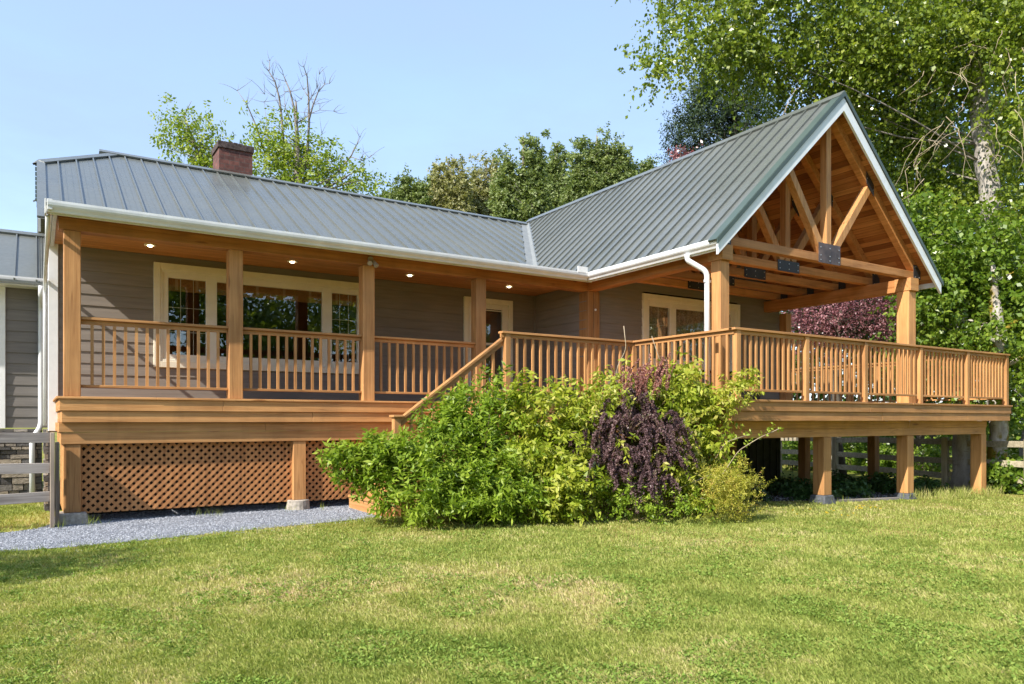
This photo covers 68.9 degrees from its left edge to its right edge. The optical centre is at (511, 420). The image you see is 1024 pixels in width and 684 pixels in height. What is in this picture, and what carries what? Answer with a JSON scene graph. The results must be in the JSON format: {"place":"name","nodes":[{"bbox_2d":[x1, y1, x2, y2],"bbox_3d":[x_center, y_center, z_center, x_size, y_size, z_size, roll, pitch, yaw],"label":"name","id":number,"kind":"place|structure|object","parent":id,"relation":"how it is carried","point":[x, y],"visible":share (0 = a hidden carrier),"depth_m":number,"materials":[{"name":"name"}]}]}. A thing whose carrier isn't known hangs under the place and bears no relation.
{"place":"outdoors","nodes":[
{"label":"outdoors","id":0,"kind":"place"},
{"bbox_2d":[0,493,580,551],"bbox_3d":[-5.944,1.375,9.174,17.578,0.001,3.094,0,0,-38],"label":"gravel path","id":1,"kind":"structure","parent":0,"point":[159,523],"depth_m":9.87,"materials":[{"name":"grey gravel"}]},
{"bbox_2d":[14,521,348,551],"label":"gravel stones","id":2,"kind":"object","parent":1,"relation":"on","point":[201,538],"visible":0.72,"depth_m":9.15,"materials":[{"name":"grey gravel"}]},
{"bbox_2d":[0,427,1023,683],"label":"lawn","id":3,"kind":"structure","parent":0,"point":[588,529],"depth_m":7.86,"materials":[{"name":"plant"}]},
{"bbox_2d":[0,432,59,527],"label":"board fence","id":4,"kind":"object","parent":3,"relation":"on","point":[52,495],"visible":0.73,"depth_m":9.52,"materials":[{"name":"grey wood"}]},
{"bbox_2d":[0,515,384,550],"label":"edge grass","id":5,"kind":"structure","parent":3,"relation":"on","point":[182,534],"depth_m":8.77,"materials":[{"name":"green plant"}]},
{"bbox_2d":[148,92,250,167],"bbox_3d":[-9.567,-4.320,23.037,2.697,11.551,2.546,0,0,-45],"label":"light tree","id":6,"kind":"object","parent":3,"relation":"on","point":[195,154],"visible":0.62,"depth_m":22.82,"materials":[{"name":"green plant"}]},
{"bbox_2d":[219,51,390,197],"bbox_3d":[-6.817,-5.488,24.855,5.539,13.899,2.913,0,0,11],"label":"light tree","id":7,"kind":"object","parent":3,"relation":"on","point":[300,164],"visible":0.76,"depth_m":24.82,"materials":[{"name":"green plant"}]},
{"bbox_2d":[373,164,433,205],"bbox_3d":[-5.857,-6.015,39.920,3.853,15.292,2.111,0,0,-2],"label":"background tree","id":8,"kind":"object","parent":3,"relation":"on","point":[406,190],"visible":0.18,"depth_m":39.74,"materials":[{"name":"green plant"}]},
{"bbox_2d":[312,361,554,531],"bbox_3d":[-1.062,0.294,9.928,3.101,2.327,1.908,0,0,-14],"label":"green shrub","id":9,"kind":"object","parent":3,"relation":"on","point":[394,460],"visible":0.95,"depth_m":9.64,"materials":[{"name":"green plant"}]},
{"bbox_2d":[7,495,874,530],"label":"edge grass","id":10,"kind":"structure","parent":3,"relation":"on","point":[58,522],"depth_m":10.60,"materials":[{"name":"green plant"}]},
{"bbox_2d":[424,154,476,213],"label":"background tree","id":11,"kind":"object","parent":3,"relation":"on","point":[450,189],"visible":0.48,"depth_m":41.69,"materials":[{"name":"green plant"}]},
{"bbox_2d":[466,150,500,215],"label":"background tree","id":12,"kind":"object","parent":3,"relation":"on","point":[481,193],"visible":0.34,"depth_m":43.71,"materials":[{"name":"green plant"}]},
{"bbox_2d":[0,90,1012,524],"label":"house","id":13,"kind":"structure","parent":3,"relation":"on","point":[172,334],"depth_m":13.06,"materials":[{"name":"beige wood"}]},
{"bbox_2d":[153,262,358,373],"bbox_3d":[-4.288,-1.725,13.141,3.685,1.708,0.117,0,0,-33],"label":"window","id":14,"kind":"structure","parent":13,"relation":"in","point":[211,282],"depth_m":12.96,"materials":[{"name":"beige paint"}]},
{"bbox_2d":[333,340,351,361],"bbox_3d":[-3.273,-0.961,14.473,0.375,1.280,0.375,0,0,-33],"label":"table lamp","id":15,"kind":"object","parent":13,"relation":"in","point":[342,346],"visible":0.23,"depth_m":14.39,"materials":[{"name":"white fabric"}]},
{"bbox_2d":[463,296,512,400],"bbox_3d":[-0.513,-1.428,15.570,1.172,2.215,0.221,0,0,-33],"label":"door","id":16,"kind":"structure","parent":13,"relation":"in","point":[499,313],"depth_m":15.69,"materials":[{"name":"beige paint"}]},
{"bbox_2d":[642,293,739,371],"bbox_3d":[3.908,-1.872,16.244,2.950,1.522,0.167,0,0,-33],"label":"window","id":17,"kind":"structure","parent":13,"relation":"in","point":[662,316],"depth_m":15.92,"materials":[{"name":"beige paint"}]},
{"bbox_2d":[483,129,557,221],"bbox_3d":[0.513,-6.593,38.004,3.965,16.527,2.283,0,0,1],"label":"background tree","id":18,"kind":"object","parent":3,"relation":"on","point":[523,194],"visible":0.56,"depth_m":37.68,"materials":[{"name":"green plant"}]},
{"bbox_2d":[545,141,570,447],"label":"background tree","id":19,"kind":"object","parent":3,"relation":"on","point":[555,164],"visible":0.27,"depth_m":44.73,"materials":[{"name":"green plant"}]},
{"bbox_2d":[425,447,719,525],"bbox_3d":[0.719,0.885,10.159,3.963,1.072,1.657,0,0,-9],"label":"shrub","id":20,"kind":"object","parent":3,"relation":"on","point":[626,501],"visible":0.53,"depth_m":9.92,"materials":[{"name":"green plant"}]},
{"bbox_2d":[557,121,640,444],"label":"background tree","id":21,"kind":"object","parent":3,"relation":"on","point":[599,167],"visible":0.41,"depth_m":40.72,"materials":[{"name":"green plant"}]},
{"bbox_2d":[476,326,782,525],"bbox_3d":[1.549,0.047,10.672,4.511,2.887,1.933,0,0,-16],"label":"shrub","id":22,"kind":"object","parent":3,"relation":"on","point":[689,401],"visible":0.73,"depth_m":10.47,"materials":[{"name":"green plant"}]},
{"bbox_2d":[566,387,698,513],"bbox_3d":[1.690,0.391,10.434,1.873,1.726,1.343,0,0,10],"label":"barberry shrub","id":23,"kind":"object","parent":3,"relation":"on","point":[663,432],"visible":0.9,"depth_m":10.21,"materials":[{"name":"purple plant"}]},
{"bbox_2d":[610,352,676,405],"bbox_3d":[1.931,-0.556,10.615,0.839,0.858,0.823,0,0,-33],"label":"flowering shrub","id":24,"kind":"object","parent":23,"relation":"attached to","point":[641,382],"visible":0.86,"depth_m":10.54,"materials":[{"name":"purple plant"}]},
{"bbox_2d":[629,152,660,173],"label":"background tree","id":25,"kind":"object","parent":3,"relation":"on","point":[643,166],"visible":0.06,"depth_m":41.78,"materials":[{"name":"green plant"}]},
{"bbox_2d":[667,140,702,161],"bbox_3d":[5.901,-4.204,26.142,1.547,11.646,2.026,0,0,-2],"label":"plum tree","id":26,"kind":"object","parent":3,"relation":"on","point":[676,155],"visible":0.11,"depth_m":26.07,"materials":[{"name":"purple plant"}]},
{"bbox_2d":[644,45,804,163],"bbox_3d":[8.007,-6.285,26.884,5.320,15.964,4.376,0,0,-17],"label":"conifer tree","id":27,"kind":"object","parent":3,"relation":"on","point":[703,118],"visible":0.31,"depth_m":26.67,"materials":[{"name":"green plant"}]},
{"bbox_2d":[690,453,777,522],"bbox_3d":[2.991,0.920,10.305,1.532,0.965,1.050,0,0,-33],"label":"spirea shrub","id":28,"kind":"object","parent":3,"relation":"on","point":[729,490],"visible":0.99,"depth_m":10.06,"materials":[{"name":"green plant"}]},
{"bbox_2d":[634,485,893,500],"bbox_3d":[5.043,1.444,14.977,6.000,0.141,3.400,0,0,-33],"label":"planting bed","id":29,"kind":"object","parent":3,"relation":"on","point":[785,499],"visible":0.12,"depth_m":14.25,"materials":[{"name":"soil"}]},
{"bbox_2d":[700,491,893,500],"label":"gravel stones","id":30,"kind":"object","parent":29,"relation":"on","point":[836,497],"visible":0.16,"depth_m":14.17,"materials":[{"name":"grey gravel"}]},
{"bbox_2d":[782,441,812,471],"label":"fence bush","id":31,"kind":"object","parent":3,"relation":"on","point":[790,445],"visible":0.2,"depth_m":23.34,"materials":[{"name":"green plant"}]},
{"bbox_2d":[611,0,1023,460],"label":"cottonwood tree","id":32,"kind":"object","parent":3,"relation":"on","point":[864,57],"visible":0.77,"depth_m":17.60,"materials":[{"name":"green plant"}]},
{"bbox_2d":[730,469,950,501],"bbox_3d":[6.489,1.333,15.017,7.205,0.593,2.372,0,0,-33],"label":"ground cover","id":33,"kind":"object","parent":3,"relation":"on","point":[797,489],"visible":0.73,"depth_m":14.70,"materials":[{"name":"green plant"}]},
{"bbox_2d":[779,294,929,476],"bbox_3d":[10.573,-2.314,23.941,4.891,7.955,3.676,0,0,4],"label":"purple-leaved tree","id":34,"kind":"object","parent":3,"relation":"on","point":[847,335],"visible":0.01,"depth_m":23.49,"materials":[{"name":"purple plant"}]},
{"bbox_2d":[843,436,885,473],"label":"fence bush","id":35,"kind":"object","parent":3,"relation":"on","point":[861,447],"visible":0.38,"depth_m":22.88,"materials":[{"name":"green plant"}]},
{"bbox_2d":[835,497,898,501],"bbox_3d":[6.372,1.436,13.500,1.955,0.097,0.070,0,0,-29],"label":"bed edging","id":36,"kind":"object","parent":3,"relation":"on","point":[868,499],"visible":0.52,"depth_m":13.52,"materials":[{"name":"grey stone"}]},
{"bbox_2d":[779,0,1023,449],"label":"woodland","id":37,"kind":"object","parent":3,"relation":"on","point":[961,119],"visible":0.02,"depth_m":31.13,"materials":[{"name":"green plant"}]},
{"bbox_2d":[782,395,1021,466],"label":"undergrowth","id":38,"kind":"object","parent":3,"relation":"on","point":[1013,449],"visible":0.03,"depth_m":22.67,"materials":[{"name":"green plant"}]},
{"bbox_2d":[781,437,1023,486],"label":"rail fence","id":39,"kind":"object","parent":3,"relation":"on","point":[945,461],"visible":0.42,"depth_m":18.01,"materials":[{"name":"wood"}]},
{"bbox_2d":[865,435,951,476],"bbox_3d":[11.759,1.007,21.823,2.807,1.392,1.759,0,0,-6],"label":"fence bush","id":40,"kind":"object","parent":3,"relation":"on","point":[930,450],"visible":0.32,"depth_m":21.62,"materials":[{"name":"green plant"}]},
{"bbox_2d":[856,225,977,471],"bbox_3d":[13.152,-2.784,23.886,4.867,8.907,4.007,0,0,-2],"label":"tree","id":41,"kind":"object","parent":3,"relation":"on","point":[919,436],"visible":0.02,"depth_m":23.79,"materials":[{"name":"green plant"}]},
{"bbox_2d":[867,181,1023,489],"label":"tree","id":42,"kind":"object","parent":3,"relation":"on","point":[944,254],"visible":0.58,"depth_m":16.54,"materials":[{"name":"green plant"}]},
{"bbox_2d":[896,199,1023,492],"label":"tree","id":43,"kind":"object","parent":3,"relation":"on","point":[996,298],"visible":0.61,"depth_m":16.32,"materials":[{"name":"green plant"}]},
{"bbox_2d":[969,450,1023,494],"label":"fence bush","id":44,"kind":"object","parent":3,"relation":"on","point":[1000,477],"visible":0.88,"depth_m":15.86,"materials":[{"name":"green plant"}]},
{"bbox_2d":[0,0,1023,403],"label":"sky","id":45,"kind":"structure","parent":0,"point":[423,80],"materials":[{"name":"blue"}]},
{"bbox_2d":[397,509,745,521],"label":"edge grass","id":46,"kind":"structure","parent":0,"point":[613,515],"depth_m":10.66,"materials":[{"name":"green plant"}]},
{"bbox_2d":[727,377,760,399],"bbox_3d":[3.697,-0.527,11.892,0.550,0.412,0.322,0,0,-33],"label":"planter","id":47,"kind":"object","parent":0,"point":[753,396],"visible":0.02,"depth_m":11.79,"materials":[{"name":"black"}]},
{"bbox_2d":[891,485,1004,499],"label":"edge grass","id":48,"kind":"structure","parent":0,"point":[964,492],"depth_m":14.60,"materials":[{"name":"green plant"}]}
]}

